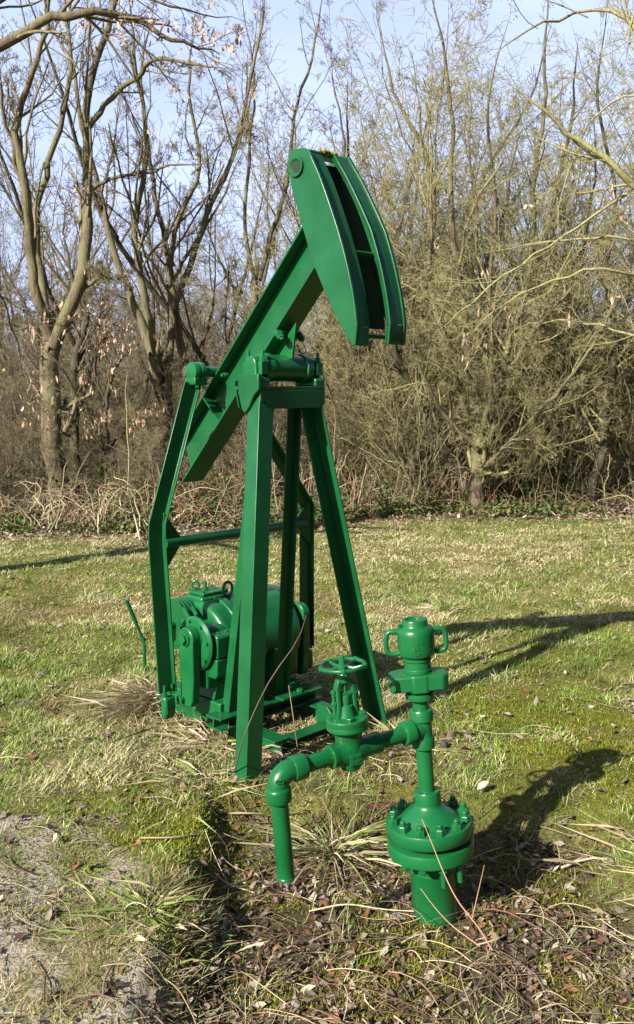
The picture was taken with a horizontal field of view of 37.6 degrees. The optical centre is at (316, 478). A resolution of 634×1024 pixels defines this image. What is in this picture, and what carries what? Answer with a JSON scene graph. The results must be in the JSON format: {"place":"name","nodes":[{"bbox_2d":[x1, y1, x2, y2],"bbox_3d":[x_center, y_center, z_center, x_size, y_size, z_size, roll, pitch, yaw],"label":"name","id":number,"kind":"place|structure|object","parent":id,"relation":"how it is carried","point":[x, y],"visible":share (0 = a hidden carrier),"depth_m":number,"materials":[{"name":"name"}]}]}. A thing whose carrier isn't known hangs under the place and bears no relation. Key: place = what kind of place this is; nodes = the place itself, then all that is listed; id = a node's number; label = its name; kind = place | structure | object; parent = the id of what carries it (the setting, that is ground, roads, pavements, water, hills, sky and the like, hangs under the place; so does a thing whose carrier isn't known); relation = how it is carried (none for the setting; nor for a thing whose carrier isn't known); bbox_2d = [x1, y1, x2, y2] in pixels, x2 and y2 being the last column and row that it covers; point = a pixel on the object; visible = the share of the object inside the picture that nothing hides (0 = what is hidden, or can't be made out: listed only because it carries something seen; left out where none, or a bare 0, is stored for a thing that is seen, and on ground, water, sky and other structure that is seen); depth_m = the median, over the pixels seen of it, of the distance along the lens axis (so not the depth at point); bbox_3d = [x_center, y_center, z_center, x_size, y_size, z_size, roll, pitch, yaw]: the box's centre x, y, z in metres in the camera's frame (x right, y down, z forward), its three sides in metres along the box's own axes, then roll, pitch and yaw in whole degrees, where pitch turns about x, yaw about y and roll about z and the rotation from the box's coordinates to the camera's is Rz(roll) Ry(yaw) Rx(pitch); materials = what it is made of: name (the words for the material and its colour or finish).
{"place":"outdoors","nodes":[
{"label":"outdoors","id":0,"kind":"place"},
{"bbox_2d":[0,384,633,1023],"bbox_3d":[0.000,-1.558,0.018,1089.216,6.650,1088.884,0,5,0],"label":"ground","id":1,"kind":"structure","parent":0,"point":[16,950],"depth_m":3.82,"materials":[{"name":"plant"}]},
{"bbox_2d":[0,241,31,455],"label":"tree","id":2,"kind":"object","parent":1,"relation":"on","point":[2,273],"visible":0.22,"depth_m":21.03,"materials":[{"name":"brown plant"}]},
{"bbox_2d":[0,210,68,455],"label":"bare bush","id":3,"kind":"object","parent":1,"relation":"on","point":[18,301],"visible":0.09,"depth_m":18.94,"materials":[{"name":"brown plant"}]},
{"bbox_2d":[0,315,69,503],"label":"bare bush","id":4,"kind":"object","parent":1,"relation":"on","point":[13,451],"visible":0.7,"depth_m":12.76,"materials":[{"name":"brown plant"}]},
{"bbox_2d":[0,379,75,517],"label":"bare bush","id":5,"kind":"object","parent":1,"relation":"on","point":[21,456],"visible":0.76,"depth_m":11.59,"materials":[{"name":"brown plant"}]},
{"bbox_2d":[0,362,104,491],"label":"bare bush","id":6,"kind":"object","parent":1,"relation":"on","point":[26,444],"visible":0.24,"depth_m":14.60,"materials":[{"name":"brown plant"}]},
{"bbox_2d":[0,232,116,450],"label":"bare bush","id":7,"kind":"object","parent":1,"relation":"on","point":[64,344],"visible":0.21,"depth_m":16.65,"materials":[{"name":"brown plant"}]},
{"bbox_2d":[0,24,126,472],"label":"tree","id":8,"kind":"object","parent":1,"relation":"on","point":[27,107],"visible":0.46,"depth_m":15.16,"materials":[{"name":"brown plant"}]},
{"bbox_2d":[0,167,130,447],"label":"tree","id":9,"kind":"object","parent":1,"relation":"on","point":[6,271],"visible":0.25,"depth_m":21.62,"materials":[{"name":"brown plant"}]},
{"bbox_2d":[0,262,152,480],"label":"bare bush","id":10,"kind":"object","parent":1,"relation":"on","point":[11,360],"visible":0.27,"depth_m":15.53,"materials":[{"name":"brown plant"}]},
{"bbox_2d":[0,164,155,448],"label":"tree","id":11,"kind":"object","parent":1,"relation":"on","point":[64,283],"visible":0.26,"depth_m":21.51,"materials":[{"name":"brown plant"}]},
{"bbox_2d":[0,160,158,366],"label":"tree","id":12,"kind":"object","parent":1,"relation":"on","point":[21,261],"visible":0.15,"depth_m":31.00,"materials":[{"name":"brown plant"}]},
{"bbox_2d":[38,175,124,500],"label":"dark stem tree","id":13,"kind":"object","parent":1,"relation":"on","point":[84,335],"visible":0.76,"depth_m":13.27,"materials":[{"name":"brown plant"}]},
{"bbox_2d":[0,295,164,482],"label":"bare bush","id":14,"kind":"object","parent":1,"relation":"on","point":[118,397],"visible":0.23,"depth_m":15.14,"materials":[{"name":"brown plant"}]},
{"bbox_2d":[13,403,167,509],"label":"bare bush","id":15,"kind":"object","parent":1,"relation":"on","point":[79,475],"visible":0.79,"depth_m":12.24,"materials":[{"name":"brown plant"}]},
{"bbox_2d":[0,338,182,503],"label":"bare bush","id":16,"kind":"object","parent":1,"relation":"on","point":[129,397],"visible":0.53,"depth_m":13.18,"materials":[{"name":"brown plant"}]},
{"bbox_2d":[0,221,185,443],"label":"bare bush","id":17,"kind":"object","parent":1,"relation":"on","point":[63,303],"visible":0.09,"depth_m":23.85,"materials":[{"name":"brown plant"}]},
{"bbox_2d":[0,474,203,538],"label":"brushwood heap","id":18,"kind":"object","parent":1,"relation":"on","point":[56,499],"visible":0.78,"depth_m":11.00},
{"bbox_2d":[0,236,203,432],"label":"bare bush","id":19,"kind":"object","parent":1,"relation":"on","point":[123,294],"visible":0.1,"depth_m":23.91,"materials":[{"name":"brown plant"}]},
{"bbox_2d":[0,26,204,473],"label":"tree","id":20,"kind":"object","parent":1,"relation":"on","point":[42,245],"visible":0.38,"depth_m":15.20,"materials":[{"name":"brown plant"}]},
{"bbox_2d":[17,318,189,470],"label":"bare bush","id":21,"kind":"object","parent":1,"relation":"on","point":[93,398],"visible":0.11,"depth_m":16.52,"materials":[{"name":"brown plant"}]},
{"bbox_2d":[31,342,181,484],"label":"bare bush","id":22,"kind":"object","parent":1,"relation":"on","point":[119,406],"visible":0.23,"depth_m":14.87,"materials":[{"name":"brown plant"}]},
{"bbox_2d":[0,261,213,454],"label":"bare bush","id":23,"kind":"object","parent":1,"relation":"on","point":[112,328],"visible":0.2,"depth_m":20.03,"materials":[{"name":"brown plant"}]},
{"bbox_2d":[47,165,172,329],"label":"tree","id":24,"kind":"object","parent":1,"relation":"on","point":[104,254],"visible":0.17,"depth_m":27.57,"materials":[{"name":"brown plant"}]},
{"bbox_2d":[0,179,229,435],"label":"tree","id":25,"kind":"object","parent":1,"relation":"on","point":[52,248],"visible":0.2,"depth_m":24.57,"materials":[{"name":"brown plant"}]},
{"bbox_2d":[77,319,163,502],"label":"crooked sapling","id":26,"kind":"object","parent":1,"relation":"on","point":[105,404],"visible":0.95,"depth_m":12.54,"materials":[{"name":"brown plant"}]},
{"bbox_2d":[61,670,180,746],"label":"grass tussock","id":27,"kind":"object","parent":1,"relation":"on","point":[133,697],"depth_m":4.81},
{"bbox_2d":[0,0,242,517],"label":"maple tree","id":28,"kind":"object","parent":1,"relation":"on","point":[38,286],"visible":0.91,"depth_m":11.95,"materials":[{"name":"brown plant"}]},
{"bbox_2d":[1,267,242,443],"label":"bare bush","id":29,"kind":"object","parent":1,"relation":"on","point":[156,332],"visible":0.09,"depth_m":19.91,"materials":[{"name":"brown plant"}]},
{"bbox_2d":[0,0,257,433],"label":"overhanging maple","id":30,"kind":"object","parent":1,"relation":"on","point":[36,25],"visible":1,"depth_m":7.65,"materials":[{"name":"brown plant"}]},
{"bbox_2d":[63,359,200,472],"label":"bare bush","id":31,"kind":"object","parent":1,"relation":"on","point":[136,407],"visible":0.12,"depth_m":16.65,"materials":[{"name":"brown plant"}]},
{"bbox_2d":[81,374,186,499],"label":"bare bush","id":32,"kind":"object","parent":1,"relation":"on","point":[129,419],"visible":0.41,"depth_m":13.28,"materials":[{"name":"brown plant"}]},
{"bbox_2d":[23,0,246,462],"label":"tree","id":33,"kind":"object","parent":1,"relation":"on","point":[152,290],"visible":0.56,"depth_m":13.94,"materials":[{"name":"brown plant"}]},
{"bbox_2d":[12,0,272,500],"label":"ash tree","id":34,"kind":"object","parent":1,"relation":"on","point":[146,326],"visible":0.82,"depth_m":13.30,"materials":[{"name":"grey plant"}]},
{"bbox_2d":[61,252,231,468],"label":"bare bush","id":35,"kind":"object","parent":1,"relation":"on","point":[205,285],"visible":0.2,"depth_m":16.42,"materials":[{"name":"brown plant"}]},
{"bbox_2d":[30,839,269,1019],"bbox_3d":[-0.508,1.375,2.928,0.727,0.240,0.810,0,5,0],"label":"grass tussock","id":36,"kind":"object","parent":1,"relation":"on","point":[172,902],"depth_m":2.87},
{"bbox_2d":[107,180,202,410],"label":"wood tree","id":37,"kind":"object","parent":1,"relation":"on","point":[161,275],"visible":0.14,"depth_m":22.55,"materials":[{"name":"brown plant"}]},
{"bbox_2d":[98,421,215,504],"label":"bare bush","id":38,"kind":"object","parent":1,"relation":"on","point":[149,460],"visible":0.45,"depth_m":12.15,"materials":[{"name":"brown plant"}]},
{"bbox_2d":[61,199,259,450],"bbox_3d":[-3.048,-3.340,21.230,4.281,5.543,6.922,2,6,19],"label":"bare bush","id":39,"kind":"object","parent":1,"relation":"on","point":[202,214],"visible":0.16,"depth_m":20.15,"materials":[{"name":"brown plant"}]},
{"bbox_2d":[65,71,264,384],"bbox_3d":[-4.496,-6.005,28.513,5.409,9.426,8.446,-2,6,-23],"label":"tree","id":40,"kind":"object","parent":1,"relation":"on","point":[224,207],"visible":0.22,"depth_m":27.83,"materials":[{"name":"brown plant"}]},
{"bbox_2d":[103,402,246,500],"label":"bare bush","id":41,"kind":"object","parent":1,"relation":"on","point":[164,433],"visible":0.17,"depth_m":13.48,"materials":[{"name":"brown plant"}]},
{"bbox_2d":[121,733,268,830],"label":"grass tussock","id":42,"kind":"object","parent":1,"relation":"on","point":[190,767],"depth_m":3.94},
{"bbox_2d":[143,378,307,508],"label":"bare bush","id":43,"kind":"object","parent":1,"relation":"on","point":[241,463],"visible":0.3,"depth_m":12.85,"materials":[{"name":"brown plant"}]},
{"bbox_2d":[209,215,244,359],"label":"tree","id":44,"kind":"object","parent":1,"relation":"on","point":[221,241],"visible":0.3,"depth_m":24.39,"materials":[{"name":"brown plant"}]},
{"bbox_2d":[139,712,330,785],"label":"grass tussock","id":45,"kind":"object","parent":1,"relation":"on","point":[220,744],"depth_m":4.34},
{"bbox_2d":[180,129,293,366],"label":"tree","id":46,"kind":"object","parent":1,"relation":"on","point":[242,283],"visible":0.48,"depth_m":18.91,"materials":[{"name":"brown plant"}]},
{"bbox_2d":[151,324,329,485],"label":"bare bush","id":47,"kind":"object","parent":1,"relation":"on","point":[182,370],"visible":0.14,"depth_m":14.71,"materials":[{"name":"brown plant"}]},
{"bbox_2d":[178,264,340,450],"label":"bare bush","id":48,"kind":"object","parent":1,"relation":"on","point":[221,321],"visible":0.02,"depth_m":21.79,"materials":[{"name":"brown plant"}]},
{"bbox_2d":[199,123,320,385],"bbox_3d":[-0.629,-5.348,26.215,3.459,8.609,5.298,4,6,33],"label":"tree","id":49,"kind":"object","parent":1,"relation":"on","point":[269,259],"visible":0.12,"depth_m":24.74,"materials":[{"name":"brown plant"}]},
{"bbox_2d":[148,272,380,470],"bbox_3d":[-0.937,-1.958,17.616,5.410,4.226,4.115,0,5,4],"label":"bare bush","id":50,"kind":"object","parent":1,"relation":"on","point":[182,308],"visible":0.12,"depth_m":17.21,"materials":[{"name":"brown plant"}]},
{"bbox_2d":[147,289,389,501],"bbox_3d":[-0.947,-1.264,13.924,4.032,3.229,2.494,4,7,37],"label":"bare bush","id":51,"kind":"object","parent":1,"relation":"on","point":[245,420],"visible":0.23,"depth_m":13.73,"materials":[{"name":"brown plant"}]},
{"bbox_2d":[178,0,361,345],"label":"slender tree","id":52,"kind":"object","parent":1,"relation":"on","point":[254,297],"visible":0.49,"depth_m":15.27,"materials":[{"name":"brown plant"}]},
{"bbox_2d":[234,617,305,773],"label":"bramble shoot","id":53,"kind":"object","parent":1,"relation":"on","point":[259,701],"visible":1,"depth_m":3.71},
{"bbox_2d":[148,148,406,782],"bbox_3d":[-0.199,-0.058,4.453,1.564,2.773,1.122,5,8,45],"label":"pump jack","id":54,"kind":"object","parent":1,"relation":"on","point":[235,644],"visible":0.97,"depth_m":4.34,"materials":[{"name":"green paint"}]},
{"bbox_2d":[125,599,146,671],"bbox_3d":[-1.058,0.979,5.442,0.126,0.566,0.034,-3,6,-29],"label":"brake lever","id":55,"kind":"object","parent":54,"relation":"attached to","point":[142,638],"visible":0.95,"depth_m":5.44,"materials":[{"name":"green paint"}]},
{"bbox_2d":[219,788,402,928],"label":"grass tussock","id":56,"kind":"object","parent":1,"relation":"on","point":[350,843],"depth_m":3.54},
{"bbox_2d":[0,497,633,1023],"bbox_3d":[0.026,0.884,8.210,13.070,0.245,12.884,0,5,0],"label":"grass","id":57,"kind":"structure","parent":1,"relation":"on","point":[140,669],"depth_m":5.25,"materials":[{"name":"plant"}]},
{"bbox_2d":[0,607,633,1023],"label":"moss","id":58,"kind":"object","parent":1,"relation":"on","point":[498,897],"visible":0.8,"depth_m":3.30,"materials":[{"name":"green plant"}]},
{"bbox_2d":[0,453,633,535],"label":"bramble leaves","id":59,"kind":"object","parent":1,"relation":"on","point":[521,508],"visible":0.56,"depth_m":12.20,"materials":[{"name":"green plant"}]},
{"bbox_2d":[0,353,633,534],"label":"bramble canes","id":60,"kind":"object","parent":1,"relation":"on","point":[368,494],"visible":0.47,"depth_m":12.25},
{"bbox_2d":[0,452,633,1023],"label":"leaf litter","id":61,"kind":"object","parent":1,"relation":"on","point":[340,1012],"visible":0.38,"depth_m":3.10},
{"bbox_2d":[0,650,633,1023],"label":"dead stems","id":62,"kind":"object","parent":1,"relation":"on","point":[359,939],"depth_m":2.96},
{"bbox_2d":[226,350,408,499],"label":"bare bush","id":63,"kind":"object","parent":1,"relation":"on","point":[340,436],"visible":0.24,"depth_m":13.19,"materials":[{"name":"brown plant"}]},
{"bbox_2d":[273,329,380,482],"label":"bare bush","id":64,"kind":"object","parent":1,"relation":"on","point":[345,402],"visible":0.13,"depth_m":14.95,"materials":[{"name":"brown plant"}]},
{"bbox_2d":[170,217,489,494],"bbox_3d":[0.363,-1.693,13.910,3.738,4.114,5.098,3,6,27],"label":"thicket","id":65,"kind":"object","parent":1,"relation":"on","point":[192,282],"visible":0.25,"depth_m":13.41,"materials":[{"name":"brown plant"}]},
{"bbox_2d":[207,61,472,388],"bbox_3d":[0.505,-4.522,19.629,5.139,8.350,3.355,4,7,34],"label":"tree","id":66,"kind":"object","parent":1,"relation":"on","point":[273,119],"visible":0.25,"depth_m":20.15,"materials":[{"name":"brown plant"}]},
{"bbox_2d":[191,9,500,472],"bbox_3d":[0.687,-3.530,16.090,6.328,7.233,8.517,-3,6,-26],"label":"hazel bush","id":67,"kind":"object","parent":1,"relation":"on","point":[310,130],"visible":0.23,"depth_m":14.51,"materials":[{"name":"brown plant"}]},
{"bbox_2d":[271,382,435,497],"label":"bare bush","id":68,"kind":"object","parent":1,"relation":"on","point":[362,463],"visible":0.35,"depth_m":13.40,"materials":[{"name":"brown plant"}]},
{"bbox_2d":[311,359,416,495],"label":"bare bush","id":69,"kind":"object","parent":1,"relation":"on","point":[347,447],"visible":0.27,"depth_m":13.77,"materials":[{"name":"brown plant"}]},
{"bbox_2d":[234,121,503,359],"bbox_3d":[0.631,-5.664,25.911,8.352,9.322,5.349,4,7,34],"label":"tree","id":70,"kind":"object","parent":1,"relation":"on","point":[296,206],"visible":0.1,"depth_m":25.51,"materials":[{"name":"brown plant"}]},
{"bbox_2d":[265,616,474,926],"bbox_3d":[0.165,1.007,3.018,0.743,1.097,0.291,-2,6,-18],"label":"wellhead","id":71,"kind":"object","parent":1,"relation":"on","point":[418,680],"visible":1,"depth_m":3.00,"materials":[{"name":"green paint"}]},
{"bbox_2d":[251,3,490,437],"bbox_3d":[1.078,-3.744,17.403,4.175,7.276,6.519,-1,6,-13],"label":"tree","id":72,"kind":"object","parent":1,"relation":"on","point":[347,119],"visible":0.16,"depth_m":14.93,"materials":[{"name":"brown plant"}]},
{"bbox_2d":[212,126,535,481],"bbox_3d":[1.046,-2.564,15.472,4.984,5.486,6.798,-2,6,-24],"label":"thicket","id":73,"kind":"object","parent":1,"relation":"on","point":[317,319],"visible":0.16,"depth_m":14.89,"materials":[{"name":"brown plant"}]},
{"bbox_2d":[313,0,467,500],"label":"leaning tree","id":74,"kind":"object","parent":1,"relation":"on","point":[394,353],"visible":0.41,"depth_m":13.13,"materials":[{"name":"brown plant"}]},
{"bbox_2d":[188,173,598,496],"bbox_3d":[1.049,-2.135,14.160,5.820,4.943,4.324,-5,7,-41],"label":"hazel bush","id":75,"kind":"object","parent":1,"relation":"on","point":[401,354],"visible":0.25,"depth_m":13.66,"materials":[{"name":"brown plant"}]},
{"bbox_2d":[163,0,633,463],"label":"hazel bush","id":76,"kind":"object","parent":1,"relation":"on","point":[441,80],"visible":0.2,"depth_m":15.71,"materials":[{"name":"brown plant"}]},
{"bbox_2d":[320,19,476,491],"bbox_3d":[1.162,-3.514,14.848,1.589,7.553,3.240,5,7,43],"label":"tree","id":77,"kind":"object","parent":1,"relation":"on","point":[399,230],"visible":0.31,"depth_m":15.06,"materials":[{"name":"brown plant"}]},
{"bbox_2d":[354,403,486,497],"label":"bare bush","id":78,"kind":"object","parent":1,"relation":"on","point":[410,456],"visible":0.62,"depth_m":13.17,"materials":[{"name":"brown plant"}]},
{"bbox_2d":[368,712,478,767],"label":"grass tussock","id":79,"kind":"object","parent":1,"relation":"on","point":[382,726],"depth_m":4.24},
{"bbox_2d":[231,0,633,491],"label":"hazel bush","id":80,"kind":"object","parent":1,"relation":"on","point":[461,180],"visible":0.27,"depth_m":12.92,"materials":[{"name":"brown plant"}]},
{"bbox_2d":[408,590,474,614],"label":"grass tussock","id":81,"kind":"object","parent":1,"relation":"on","point":[442,604],"depth_m":7.00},
{"bbox_2d":[370,376,522,492],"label":"bare bush","id":82,"kind":"object","parent":1,"relation":"on","point":[439,452],"visible":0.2,"depth_m":14.18,"materials":[{"name":"brown plant"}]},
{"bbox_2d":[281,209,633,503],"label":"thicket","id":83,"kind":"object","parent":1,"relation":"on","point":[403,458],"visible":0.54,"depth_m":12.78,"materials":[{"name":"brown plant"}]},
{"bbox_2d":[311,0,633,510],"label":"hawthorn tree","id":84,"kind":"object","parent":1,"relation":"on","point":[476,486],"visible":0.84,"depth_m":12.33,"materials":[{"name":"brown plant"}]},
{"bbox_2d":[328,137,633,480],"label":"thicket","id":85,"kind":"object","parent":1,"relation":"on","point":[439,226],"visible":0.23,"depth_m":13.37,"materials":[{"name":"brown plant"}]},
{"bbox_2d":[398,19,563,348],"bbox_3d":[3.480,-5.080,21.305,3.959,9.037,4.311,-1,5,-6],"label":"tree","id":86,"kind":"object","parent":1,"relation":"on","point":[533,90],"visible":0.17,"depth_m":20.05,"materials":[{"name":"brown plant"}]},
{"bbox_2d":[402,93,563,481],"bbox_3d":[2.693,-2.800,14.777,2.464,6.132,3.773,2,6,20],"label":"tree","id":87,"kind":"object","parent":1,"relation":"on","point":[518,208],"visible":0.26,"depth_m":13.62,"materials":[{"name":"brown plant"}]},
{"bbox_2d":[333,18,633,492],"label":"hazel bush","id":88,"kind":"object","parent":1,"relation":"on","point":[606,347],"visible":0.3,"depth_m":13.91,"materials":[{"name":"brown plant"}]},
{"bbox_2d":[334,29,633,493],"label":"hazel bush","id":89,"kind":"object","parent":1,"relation":"on","point":[567,422],"visible":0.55,"depth_m":12.51,"materials":[{"name":"brown plant"}]},
{"bbox_2d":[375,218,633,502],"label":"thicket","id":90,"kind":"object","parent":1,"relation":"on","point":[569,455],"visible":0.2,"depth_m":13.39,"materials":[{"name":"brown plant"}]},
{"bbox_2d":[458,428,551,499],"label":"bare bush","id":91,"kind":"object","parent":1,"relation":"on","point":[521,462],"visible":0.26,"depth_m":13.35,"materials":[{"name":"brown plant"}]},
{"bbox_2d":[377,0,633,468],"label":"hazel bush","id":92,"kind":"object","parent":1,"relation":"on","point":[609,99],"visible":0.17,"depth_m":16.15,"materials":[{"name":"brown plant"}]},
{"bbox_2d":[399,0,633,406],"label":"overhanging willow","id":93,"kind":"object","parent":1,"relation":"on","point":[606,159],"visible":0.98,"depth_m":8.29,"materials":[{"name":"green plant"}]},
{"bbox_2d":[402,166,633,478],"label":"tree","id":94,"kind":"object","parent":1,"relation":"on","point":[562,296],"visible":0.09,"depth_m":16.08,"materials":[{"name":"brown plant"}]},
{"bbox_2d":[403,114,633,486],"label":"thicket","id":95,"kind":"object","parent":1,"relation":"on","point":[567,188],"visible":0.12,"depth_m":13.13,"materials":[{"name":"brown plant"}]},
{"bbox_2d":[433,295,613,506],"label":"thicket","id":96,"kind":"object","parent":1,"relation":"on","point":[528,454],"visible":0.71,"depth_m":12.28,"materials":[{"name":"brown plant"}]},
{"bbox_2d":[454,324,623,495],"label":"bare bush","id":97,"kind":"object","parent":1,"relation":"on","point":[535,406],"visible":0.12,"depth_m":13.84,"materials":[{"name":"brown plant"}]},
{"bbox_2d":[481,45,632,493],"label":"pale twin tree","id":98,"kind":"object","parent":1,"relation":"on","point":[587,226],"visible":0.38,"depth_m":13.43,"materials":[{"name":"brown plant"}]},
{"bbox_2d":[493,243,633,494],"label":"thicket","id":99,"kind":"object","parent":1,"relation":"on","point":[612,424],"visible":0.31,"depth_m":13.33,"materials":[{"name":"brown plant"}]},
{"bbox_2d":[510,403,633,502],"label":"bare bush","id":100,"kind":"object","parent":1,"relation":"on","point":[605,469],"visible":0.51,"depth_m":13.46,"materials":[{"name":"brown plant"}]},
{"bbox_2d":[526,809,633,987],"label":"grass tussock","id":101,"kind":"object","parent":1,"relation":"on","point":[576,863],"depth_m":3.31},
{"bbox_2d":[536,0,633,507],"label":"edge tree","id":102,"kind":"object","parent":1,"relation":"on","point":[600,455],"visible":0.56,"depth_m":12.97,"materials":[{"name":"brown plant"}]},
{"bbox_2d":[537,374,633,492],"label":"bare bush","id":103,"kind":"object","parent":1,"relation":"on","point":[592,462],"visible":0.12,"depth_m":14.44,"materials":[{"name":"brown plant"}]},
{"bbox_2d":[0,0,633,380],"label":"sky","id":104,"kind":"structure","parent":0,"point":[288,30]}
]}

